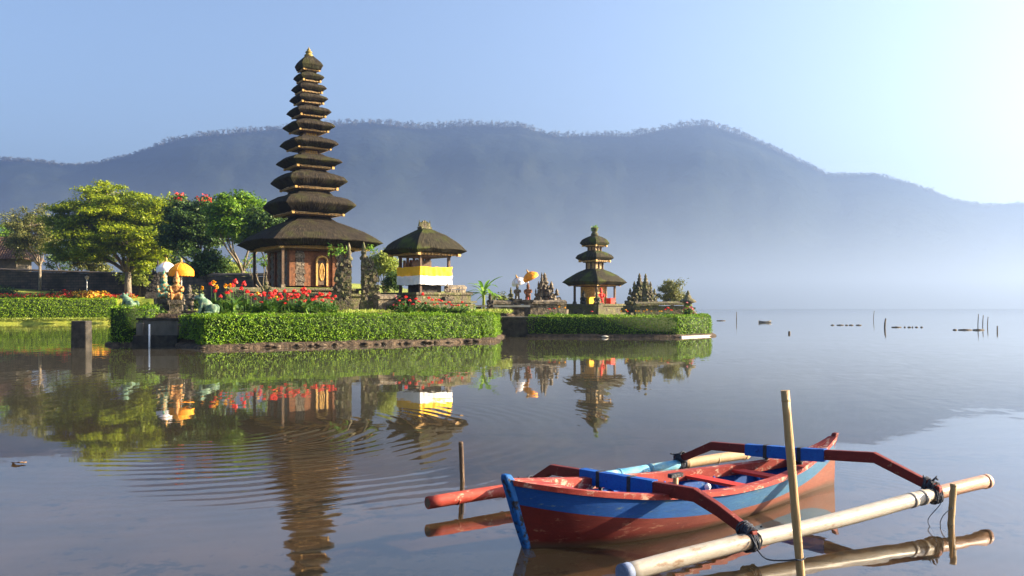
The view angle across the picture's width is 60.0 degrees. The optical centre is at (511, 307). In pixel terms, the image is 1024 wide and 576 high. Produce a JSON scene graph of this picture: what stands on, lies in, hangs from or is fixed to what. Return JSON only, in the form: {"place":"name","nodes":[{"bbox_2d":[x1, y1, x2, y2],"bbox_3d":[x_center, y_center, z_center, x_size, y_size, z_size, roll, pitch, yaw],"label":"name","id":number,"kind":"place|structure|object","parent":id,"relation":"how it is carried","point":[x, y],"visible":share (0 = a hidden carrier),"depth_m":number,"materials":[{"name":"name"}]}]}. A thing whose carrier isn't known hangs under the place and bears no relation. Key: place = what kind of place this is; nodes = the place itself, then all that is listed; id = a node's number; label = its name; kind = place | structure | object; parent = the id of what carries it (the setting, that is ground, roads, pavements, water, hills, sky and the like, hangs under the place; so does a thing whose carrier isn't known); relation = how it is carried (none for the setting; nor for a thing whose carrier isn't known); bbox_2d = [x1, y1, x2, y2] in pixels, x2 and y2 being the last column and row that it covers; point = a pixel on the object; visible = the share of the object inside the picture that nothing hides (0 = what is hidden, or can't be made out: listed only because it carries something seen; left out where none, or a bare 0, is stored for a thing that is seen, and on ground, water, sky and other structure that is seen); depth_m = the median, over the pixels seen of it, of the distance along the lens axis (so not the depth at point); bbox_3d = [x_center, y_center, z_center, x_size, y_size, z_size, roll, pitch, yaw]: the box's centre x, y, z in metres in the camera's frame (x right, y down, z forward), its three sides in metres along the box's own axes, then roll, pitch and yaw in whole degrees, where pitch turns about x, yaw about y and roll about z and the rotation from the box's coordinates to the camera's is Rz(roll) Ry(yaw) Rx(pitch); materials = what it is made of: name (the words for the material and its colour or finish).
{"place":"outdoors","nodes":[
{"label":"outdoors","id":0,"kind":"place"},
{"bbox_2d":[0,283,472,323],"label":"lake shore","id":1,"kind":"structure","parent":0,"point":[119,300],"depth_m":117.12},
{"bbox_2d":[0,224,14,236],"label":"background tree","id":2,"kind":"object","parent":1,"relation":"on","point":[2,232],"visible":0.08,"depth_m":148.04,"materials":[{"name":"green plant"}]},
{"bbox_2d":[0,285,18,295],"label":"shrub","id":3,"kind":"object","parent":1,"relation":"on","point":[5,291],"visible":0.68,"depth_m":115.44,"materials":[{"name":"green plant"}]},
{"bbox_2d":[0,237,45,271],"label":"house","id":4,"kind":"structure","parent":1,"relation":"on","point":[6,260],"depth_m":137.77,"materials":[{"name":"paint"}]},
{"bbox_2d":[0,203,62,290],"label":"slender tree","id":5,"kind":"object","parent":1,"relation":"on","point":[25,227],"visible":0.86,"depth_m":126.63,"materials":[{"name":"green plant"}]},
{"bbox_2d":[34,227,77,272],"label":"background tree","id":6,"kind":"object","parent":1,"relation":"on","point":[52,260],"visible":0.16,"depth_m":139.86,"materials":[{"name":"green plant"}]},
{"bbox_2d":[0,297,117,317],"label":"trimmed hedge","id":7,"kind":"object","parent":1,"relation":"on","point":[30,307],"visible":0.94,"depth_m":112.94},
{"bbox_2d":[58,289,71,297],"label":"flower bush","id":8,"kind":"object","parent":1,"relation":"on","point":[65,292],"visible":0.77,"depth_m":116.14,"materials":[{"name":"red plant"}]},
{"bbox_2d":[0,292,139,298],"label":"flower bed","id":9,"kind":"object","parent":1,"relation":"on","point":[31,295],"visible":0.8,"depth_m":115.01,"materials":[{"name":"red plant"}]},
{"bbox_2d":[0,268,152,296],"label":"old wall","id":10,"kind":"structure","parent":1,"relation":"on","point":[70,280],"depth_m":127.93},
{"bbox_2d":[69,290,111,298],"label":"flower bush","id":11,"kind":"object","parent":1,"relation":"on","point":[88,293],"visible":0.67,"depth_m":116.75,"materials":[{"name":"yellow plant"}]},
{"bbox_2d":[64,257,117,273],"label":"background tree","id":12,"kind":"object","parent":1,"relation":"on","point":[96,266],"visible":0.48,"depth_m":133.31,"materials":[{"name":"green plant"}]},
{"bbox_2d":[32,179,187,297],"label":"rain tree","id":13,"kind":"object","parent":1,"relation":"on","point":[92,223],"visible":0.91,"depth_m":115.57,"materials":[{"name":"green plant"}]},
{"bbox_2d":[112,267,155,296],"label":"background tree","id":14,"kind":"object","parent":1,"relation":"on","point":[136,279],"visible":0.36,"depth_m":122.48,"materials":[{"name":"green plant"}]},
{"bbox_2d":[155,248,192,272],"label":"background tree","id":15,"kind":"object","parent":1,"relation":"on","point":[176,258],"visible":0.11,"depth_m":123.89,"materials":[{"name":"green plant"}]},
{"bbox_2d":[160,261,190,292],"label":"background tree","id":16,"kind":"object","parent":1,"relation":"on","point":[170,279],"visible":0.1,"depth_m":104.56,"materials":[{"name":"green plant"}]},
{"bbox_2d":[151,191,229,261],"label":"tulip tree","id":17,"kind":"object","parent":1,"relation":"on","point":[183,232],"visible":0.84,"depth_m":103.84,"materials":[{"name":"green plant"}]},
{"bbox_2d":[215,258,251,276],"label":"background tree","id":18,"kind":"object","parent":1,"relation":"on","point":[234,270],"visible":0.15,"depth_m":111.32,"materials":[{"name":"green plant"}]},
{"bbox_2d":[102,312,514,348],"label":"island","id":19,"kind":"structure","parent":0,"point":[186,343],"depth_m":46.86,"materials":[{"name":"soil"}]},
{"bbox_2d":[107,304,159,342],"bbox_3d":[-20.496,0.856,47.997,2.273,2.176,2.380,0,0,0],"label":"trimmed hedge","id":20,"kind":"object","parent":19,"relation":"on","point":[124,321],"visible":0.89,"depth_m":47.10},
{"bbox_2d":[120,293,138,308],"bbox_3d":[-21.030,-0.132,48.598,0.963,1.363,0.870,0,0,12],"label":"frog statue","id":21,"kind":"object","parent":20,"relation":"on","point":[127,299],"visible":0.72,"depth_m":48.42,"materials":[{"name":"stone"}]},
{"bbox_2d":[144,303,167,312],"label":"shrub","id":22,"kind":"object","parent":19,"relation":"on","point":[162,310],"visible":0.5,"depth_m":49.31,"materials":[{"name":"green plant"}]},
{"bbox_2d":[133,318,181,345],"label":"retaining wall","id":23,"kind":"structure","parent":19,"relation":"on","point":[164,331],"depth_m":46.88,"materials":[{"name":"concrete"}]},
{"bbox_2d":[155,271,169,310],"bbox_3d":[-19.876,-0.827,50.601,0.888,2.587,0.897,0,0,-15],"label":"guardian statue","id":24,"kind":"object","parent":19,"relation":"on","point":[162,288],"visible":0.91,"depth_m":50.37,"materials":[{"name":"stone"}]},
{"bbox_2d":[156,257,173,282],"bbox_3d":[-20.496,-1.303,52.600,1.156,3.405,1.156,0,0,0],"label":"parasol","id":25,"kind":"object","parent":19,"relation":"on","point":[166,266],"visible":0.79,"depth_m":52.19,"materials":[{"name":"white fabric"}]},
{"bbox_2d":[167,271,184,312],"bbox_3d":[-18.994,-0.806,50.201,0.899,2.537,0.906,0,0,-15],"label":"guardian statue","id":26,"kind":"object","parent":19,"relation":"on","point":[176,302],"visible":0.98,"depth_m":49.94,"materials":[{"name":"stone"}]},
{"bbox_2d":[168,258,193,293],"bbox_3d":[-19.200,-1.218,51.500,1.414,3.336,1.414,0,0,0],"label":"parasol","id":27,"kind":"object","parent":19,"relation":"on","point":[181,268],"visible":0.94,"depth_m":51.05,"materials":[{"name":"yellow fabric"}]},
{"bbox_2d":[179,285,197,313],"bbox_3d":[-17.324,-0.444,47.601,0.926,1.592,0.933,0,0,-10],"label":"guardian statue","id":28,"kind":"object","parent":19,"relation":"on","point":[188,298],"visible":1,"depth_m":47.49,"materials":[{"name":"stone"}]},
{"bbox_2d":[184,285,202,309],"bbox_3d":[-20.266,-0.380,56.998,1.678,2.209,1.455,0,0,0],"label":"shrub","id":29,"kind":"object","parent":19,"relation":"on","point":[195,293],"visible":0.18,"depth_m":56.66,"materials":[{"name":"green plant"}]},
{"bbox_2d":[178,312,213,339],"bbox_3d":[-16.059,0.918,45.640,1.674,1.439,3.166,0,0,-35],"label":"trimmed hedge","id":30,"kind":"object","parent":19,"relation":"on","point":[189,326],"visible":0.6,"depth_m":45.22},
{"bbox_2d":[194,294,219,317],"bbox_3d":[-15.725,0.080,45.602,1.216,1.611,1.097,0,0,-8],"label":"frog statue","id":31,"kind":"object","parent":30,"relation":"on","point":[206,305],"visible":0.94,"depth_m":45.30,"materials":[{"name":"stone"}]},
{"bbox_2d":[154,273,267,309],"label":"old wall","id":32,"kind":"structure","parent":19,"relation":"on","point":[221,280],"depth_m":91.91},
{"bbox_2d":[145,260,159,298],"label":"split gate","id":33,"kind":"structure","parent":32,"relation":"attached to","point":[151,292],"depth_m":77.70,"materials":[{"name":"stone"}]},
{"bbox_2d":[185,247,237,282],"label":"dark shrub tree","id":34,"kind":"object","parent":19,"relation":"on","point":[209,260],"visible":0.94,"depth_m":94.13,"materials":[{"name":"green plant"}]},
{"bbox_2d":[218,291,235,312],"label":"canna plant","id":35,"kind":"object","parent":19,"relation":"on","point":[226,306],"visible":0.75,"depth_m":47.38,"materials":[{"name":"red plant"}]},
{"bbox_2d":[197,189,266,272],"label":"broad tree","id":36,"kind":"object","parent":19,"relation":"on","point":[224,211],"visible":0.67,"depth_m":95.12,"materials":[{"name":"green plant"}]},
{"bbox_2d":[222,279,247,309],"bbox_3d":[-15.165,-0.607,48.503,1.260,2.016,1.139,0,0,6],"label":"canna plant","id":37,"kind":"object","parent":19,"relation":"on","point":[235,281],"visible":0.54,"depth_m":48.55,"materials":[{"name":"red plant"}]},
{"bbox_2d":[227,282,243,309],"bbox_3d":[-14.862,-0.482,47.702,1.068,1.767,1.181,0,0,-27],"label":"canna plant","id":38,"kind":"object","parent":19,"relation":"on","point":[236,304],"visible":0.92,"depth_m":47.58,"materials":[{"name":"green plant"}]},
{"bbox_2d":[240,289,252,310],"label":"canna plant","id":39,"kind":"object","parent":19,"relation":"on","point":[243,305],"visible":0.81,"depth_m":48.68,"materials":[{"name":"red plant"}]},
{"bbox_2d":[243,253,267,286],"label":"frangipani tree","id":40,"kind":"object","parent":19,"relation":"on","point":[264,265],"visible":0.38,"depth_m":69.52,"materials":[{"name":"green plant"}]},
{"bbox_2d":[228,204,286,268],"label":"broad tree","id":41,"kind":"object","parent":19,"relation":"on","point":[263,220],"visible":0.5,"depth_m":90.63,"materials":[{"name":"green plant"}]},
{"bbox_2d":[224,287,300,308],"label":"terrace wall","id":42,"kind":"structure","parent":19,"relation":"on","point":[253,290],"depth_m":57.93,"materials":[{"name":"stone"}]},
{"bbox_2d":[256,294,270,312],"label":"canna plant","id":43,"kind":"object","parent":19,"relation":"on","point":[262,305],"visible":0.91,"depth_m":48.06,"materials":[{"name":"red plant"}]},
{"bbox_2d":[260,278,271,303],"bbox_3d":[-15.668,-0.746,56.496,0.718,2.387,0.728,0,0,-20],"label":"guardian statue","id":44,"kind":"object","parent":19,"relation":"on","point":[266,287],"visible":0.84,"depth_m":56.38,"materials":[{"name":"stone"}]},
{"bbox_2d":[270,294,282,311],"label":"canna plant","id":45,"kind":"object","parent":19,"relation":"on","point":[275,309],"visible":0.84,"depth_m":48.21,"materials":[{"name":"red plant"}]},
{"bbox_2d":[272,289,286,311],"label":"canna plant","id":46,"kind":"object","parent":19,"relation":"on","point":[274,300],"visible":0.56,"depth_m":48.95,"materials":[{"name":"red plant"}]},
{"bbox_2d":[282,297,297,311],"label":"canna plant","id":47,"kind":"object","parent":19,"relation":"on","point":[288,306],"visible":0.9,"depth_m":48.93,"materials":[{"name":"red plant"}]},
{"bbox_2d":[289,291,306,309],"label":"canna plant","id":48,"kind":"object","parent":19,"relation":"on","point":[300,302],"visible":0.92,"depth_m":49.19,"materials":[{"name":"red plant"}]},
{"bbox_2d":[300,291,314,312],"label":"canna plant","id":49,"kind":"object","parent":19,"relation":"on","point":[307,306],"visible":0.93,"depth_m":49.15,"materials":[{"name":"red plant"}]},
{"bbox_2d":[237,47,383,308],"bbox_3d":[-14.667,-8.746,64.002,8.388,20.092,8.377,0,0,-34],"label":"pagoda","id":50,"kind":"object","parent":19,"relation":"on","point":[309,206],"visible":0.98,"depth_m":62.48,"materials":[{"name":"brown wood"}]},
{"bbox_2d":[315,255,327,285],"bbox_3d":[-13.364,-2.610,62.293,0.943,2.129,0.185,0,0,-34],"label":"door","id":51,"kind":"structure","parent":50,"relation":"in","point":[321,267],"depth_m":62.23,"materials":[{"name":"gold metal"}]},
{"bbox_2d":[306,290,320,307],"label":"canna plant","id":52,"kind":"object","parent":19,"relation":"on","point":[308,300],"visible":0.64,"depth_m":50.17,"materials":[{"name":"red plant"}]},
{"bbox_2d":[331,243,353,312],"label":"split gate","id":53,"kind":"structure","parent":19,"relation":"on","point":[342,287],"depth_m":54.69,"materials":[{"name":"stone"}]},
{"bbox_2d":[328,243,346,255],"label":"fern","id":54,"kind":"object","parent":53,"relation":"on","point":[337,252],"visible":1,"depth_m":54.63,"materials":[{"name":"green plant"}]},
{"bbox_2d":[194,310,502,344],"bbox_3d":[-6.649,0.986,50.728,5.671,1.723,22.737,0,0,39],"label":"trimmed hedge","id":55,"kind":"object","parent":19,"relation":"on","point":[244,328],"visible":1,"depth_m":47.28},
{"bbox_2d":[0,308,702,320],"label":"grass","id":56,"kind":"structure","parent":19,"relation":"on","point":[497,310],"depth_m":56.74,"materials":[{"name":"green plant"}]},
{"bbox_2d":[359,242,380,310],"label":"split gate","id":57,"kind":"structure","parent":19,"relation":"on","point":[370,288],"depth_m":56.13,"materials":[{"name":"stone"}]},
{"bbox_2d":[367,248,402,292],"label":"garden tree","id":58,"kind":"object","parent":19,"relation":"on","point":[383,262],"visible":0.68,"depth_m":72.36,"materials":[{"name":"green plant"}]},
{"bbox_2d":[372,294,403,312],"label":"terrace wall","id":59,"kind":"structure","parent":19,"relation":"on","point":[380,303],"depth_m":55.67,"materials":[{"name":"stone"}]},
{"bbox_2d":[380,270,403,292],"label":"garden tree","id":60,"kind":"object","parent":19,"relation":"on","point":[390,279],"visible":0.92,"depth_m":67.55,"materials":[{"name":"green plant"}]},
{"bbox_2d":[393,296,408,309],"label":"shrub","id":61,"kind":"object","parent":19,"relation":"on","point":[400,302],"visible":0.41,"depth_m":55.47,"materials":[{"name":"green plant"}]},
{"bbox_2d":[394,295,408,311],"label":"canna plant","id":62,"kind":"object","parent":19,"relation":"on","point":[401,305],"visible":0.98,"depth_m":51.96,"materials":[{"name":"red plant"}]},
{"bbox_2d":[420,296,432,310],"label":"canna plant","id":63,"kind":"object","parent":19,"relation":"on","point":[427,307],"visible":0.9,"depth_m":52.98,"materials":[{"name":"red plant"}]},
{"bbox_2d":[381,220,476,308],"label":"pavilion","id":64,"kind":"structure","parent":19,"relation":"on","point":[424,243],"depth_m":57.49,"materials":[{"name":"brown wood"}]},
{"bbox_2d":[397,266,452,285],"bbox_3d":[-5.768,-2.069,58.509,2.775,1.229,2.802,0,0,-41],"label":"ceremonial cloth","id":65,"kind":"object","parent":64,"relation":"attached to","point":[441,276],"visible":0.98,"depth_m":57.51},
{"bbox_2d":[443,284,453,308],"bbox_3d":[-4.166,-0.664,57.195,0.682,1.757,0.691,0,0,-30],"label":"guardian statue","id":66,"kind":"object","parent":19,"relation":"on","point":[448,298],"visible":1,"depth_m":57.02,"materials":[{"name":"stone"}]},
{"bbox_2d":[444,285,466,292],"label":"terrace wall","id":67,"kind":"structure","parent":19,"relation":"on","point":[453,288],"depth_m":64.46,"materials":[{"name":"stone"}]},
{"bbox_2d":[451,304,476,313],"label":"shrub","id":68,"kind":"object","parent":19,"relation":"on","point":[468,307],"visible":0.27,"depth_m":55.81,"materials":[{"name":"green plant"}]},
{"bbox_2d":[466,276,502,308],"bbox_3d":[-1.889,-0.881,64.106,2.323,2.773,3.552,0,0,-37],"label":"banana plant","id":69,"kind":"object","parent":19,"relation":"on","point":[483,291],"visible":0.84,"depth_m":64.18,"materials":[{"name":"green plant"}]},
{"bbox_2d":[486,293,493,309],"bbox_3d":[-1.556,-0.335,62.996,0.609,1.529,0.609,0,0,-10],"label":"guardian statue","id":70,"kind":"object","parent":19,"relation":"on","point":[490,302],"visible":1,"depth_m":62.90,"materials":[{"name":"stone"}]},
{"bbox_2d":[495,291,508,304],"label":"shrub","id":71,"kind":"object","parent":19,"relation":"on","point":[504,296],"visible":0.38,"depth_m":67.88,"materials":[{"name":"green plant"}]},
{"bbox_2d":[475,305,540,336],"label":"causeway","id":72,"kind":"structure","parent":19,"relation":"on","point":[514,326],"depth_m":60.89,"materials":[{"name":"stone"}]},
{"bbox_2d":[512,275,523,286],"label":"parasol","id":73,"kind":"object","parent":19,"relation":"on","point":[518,281],"visible":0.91,"depth_m":68.72,"materials":[{"name":"white fabric"}]},
{"bbox_2d":[487,300,566,315],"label":"terrace wall","id":74,"kind":"structure","parent":19,"relation":"on","point":[541,307],"depth_m":66.73,"materials":[{"name":"stone"}]},
{"bbox_2d":[512,284,521,307],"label":"guardian statue","id":75,"kind":"object","parent":74,"relation":"on","point":[517,291],"visible":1,"depth_m":66.40,"materials":[{"name":"stone"}]},
{"bbox_2d":[522,283,533,307],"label":"guardian statue","id":76,"kind":"object","parent":74,"relation":"on","point":[527,291],"visible":1,"depth_m":66.38,"materials":[{"name":"stone"}]},
{"bbox_2d":[523,269,537,299],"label":"parasol","id":77,"kind":"object","parent":19,"relation":"on","point":[529,276],"visible":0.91,"depth_m":67.68,"materials":[{"name":"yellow fabric"}]},
{"bbox_2d":[0,421,1023,575],"bbox_3d":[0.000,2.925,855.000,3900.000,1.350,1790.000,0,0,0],"label":"lake water","id":78,"kind":"structure","parent":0,"point":[239,503],"depth_m":10.60,"materials":[{"name":"liquid"}]},
{"bbox_2d":[0,122,1023,308],"bbox_3d":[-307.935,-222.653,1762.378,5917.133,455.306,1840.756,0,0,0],"label":"hills","id":79,"kind":"structure","parent":0,"point":[721,218],"depth_m":1811.80,"materials":[{"name":"plant"}]},
{"bbox_2d":[0,118,1023,208],"bbox_3d":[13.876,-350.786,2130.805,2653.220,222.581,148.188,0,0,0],"label":"ridge forest","id":80,"kind":"object","parent":79,"relation":"on","point":[595,134],"visible":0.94,"depth_m":2134.93,"materials":[{"name":"green plant"}]},
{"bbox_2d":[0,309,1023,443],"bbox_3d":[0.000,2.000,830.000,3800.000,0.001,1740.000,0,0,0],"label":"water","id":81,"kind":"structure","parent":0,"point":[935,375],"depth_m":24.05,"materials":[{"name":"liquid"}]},
{"bbox_2d":[71,321,91,347],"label":"stone pillar","id":82,"kind":"structure","parent":81,"relation":"in","point":[81,334],"depth_m":44.07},
{"bbox_2d":[148,324,149,346],"bbox_3d":[-18.646,2.025,45.600,0.083,2.350,0.083,0,0,23],"label":"marker pole","id":83,"kind":"object","parent":81,"relation":"in","point":[148,335],"visible":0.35,"depth_m":45.57,"materials":[{"name":"white metal"}]},
{"bbox_2d":[458,441,465,514],"bbox_3d":[-0.560,2.269,10.200,0.112,1.462,0.060,0,0,0],"label":"mooring post","id":84,"kind":"object","parent":81,"relation":"in","point":[462,477],"visible":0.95,"depth_m":10.18,"materials":[{"name":"brown wood"}]},
{"bbox_2d":[424,432,993,575],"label":"outrigger boat","id":85,"kind":"object","parent":81,"relation":"on","point":[571,509],"visible":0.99,"depth_m":7.84,"materials":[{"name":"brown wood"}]},
{"bbox_2d":[928,496,940,542],"bbox_3d":[3.769,1.895,7.945,0.107,0.292,0.733,0,0,28],"label":"mooring line","id":86,"kind":"object","parent":85,"relation":"hanging from","point":[930,515],"visible":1,"depth_m":8.17,"materials":[{"name":"fabric"}]},
{"bbox_2d":[781,390,804,575],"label":"mooring post","id":87,"kind":"object","parent":81,"relation":"in","point":[792,478],"visible":1,"depth_m":6.22,"materials":[{"name":"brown wood"}]},
{"bbox_2d":[753,539,805,560],"bbox_3d":[1.949,1.835,6.590,0.092,0.167,0.795,0,0,-12],"label":"mooring line","id":88,"kind":"object","parent":87,"relation":"attached to","point":[777,560],"visible":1,"depth_m":6.54,"materials":[{"name":"fabric"}]},
{"bbox_2d":[945,483,956,557],"bbox_3d":[4.038,2.312,8.200,0.148,1.374,0.064,0,0,0],"label":"mooring post","id":89,"kind":"object","parent":81,"relation":"in","point":[950,523],"visible":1,"depth_m":8.18,"materials":[{"name":"brown wood"}]},
{"bbox_2d":[0,0,1023,204],"label":"sky","id":90,"kind":"structure","parent":0,"point":[926,93],"materials":[{"name":"blue"}]},
{"bbox_2d":[532,272,543,304],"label":"split gate","id":91,"kind":"structure","parent":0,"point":[538,293],"depth_m":69.75,"materials":[{"name":"stone"}]},
{"bbox_2d":[524,333,715,337],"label":"island","id":92,"kind":"structure","parent":0,"point":[615,335],"depth_m":60.06,"materials":[{"name":"stone"}]},
{"bbox_2d":[542,273,568,313],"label":"split gate","id":93,"kind":"structure","parent":92,"relation":"on","point":[548,293],"depth_m":69.76,"materials":[{"name":"stone"}]},
{"bbox_2d":[558,224,633,315],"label":"pagoda","id":94,"kind":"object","parent":92,"relation":"on","point":[592,278],"visible":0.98,"depth_m":75.14,"materials":[{"name":"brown wood"}]},
{"bbox_2d":[580,290,586,303],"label":"guardian statue","id":95,"kind":"object","parent":94,"relation":"on","point":[583,298],"visible":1,"depth_m":74.29,"materials":[{"name":"stone"}]},
{"bbox_2d":[585,297,594,303],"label":"draped altar","id":96,"kind":"object","parent":94,"relation":"on","point":[589,300],"visible":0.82,"depth_m":74.47,"materials":[{"name":"yellow fabric"}]},
{"bbox_2d":[598,288,604,303],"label":"guardian statue","id":97,"kind":"object","parent":94,"relation":"on","point":[601,294],"visible":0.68,"depth_m":74.11,"materials":[{"name":"red stone"}]},
{"bbox_2d":[606,298,614,303],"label":"draped altar","id":98,"kind":"object","parent":94,"relation":"on","point":[610,300],"visible":1,"depth_m":75.22,"materials":[{"name":"red fabric"}]},
{"bbox_2d":[593,291,599,304],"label":"guardian statue","id":99,"kind":"object","parent":92,"relation":"on","point":[596,299],"visible":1,"depth_m":71.51,"materials":[{"name":"stone"}]},
{"bbox_2d":[526,313,712,334],"bbox_3d":[9.406,1.108,62.621,16.497,1.568,7.017,0,0,-29],"label":"trimmed hedge","id":100,"kind":"object","parent":92,"relation":"on","point":[643,323],"visible":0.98,"depth_m":60.45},
{"bbox_2d":[621,273,643,312],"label":"split gate","id":101,"kind":"structure","parent":92,"relation":"on","point":[636,293],"depth_m":70.75,"materials":[{"name":"stone"}]},
{"bbox_2d":[633,301,683,314],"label":"terrace wall","id":102,"kind":"structure","parent":92,"relation":"on","point":[653,307],"depth_m":69.14,"materials":[{"name":"stone"}]},
{"bbox_2d":[642,273,658,305],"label":"split gate","id":103,"kind":"structure","parent":102,"relation":"on","point":[648,294],"depth_m":69.67,"materials":[{"name":"stone"}]},
{"bbox_2d":[655,277,688,305],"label":"round bush tree","id":104,"kind":"object","parent":92,"relation":"on","point":[669,289],"visible":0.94,"depth_m":78.45,"materials":[{"name":"green plant"}]},
{"bbox_2d":[680,291,695,312],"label":"stone lantern","id":105,"kind":"object","parent":92,"relation":"on","point":[688,299],"visible":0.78,"depth_m":67.71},
{"bbox_2d":[679,302,696,314],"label":"shrub","id":106,"kind":"object","parent":92,"relation":"on","point":[690,310],"visible":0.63,"depth_m":65.78,"materials":[{"name":"green plant"}]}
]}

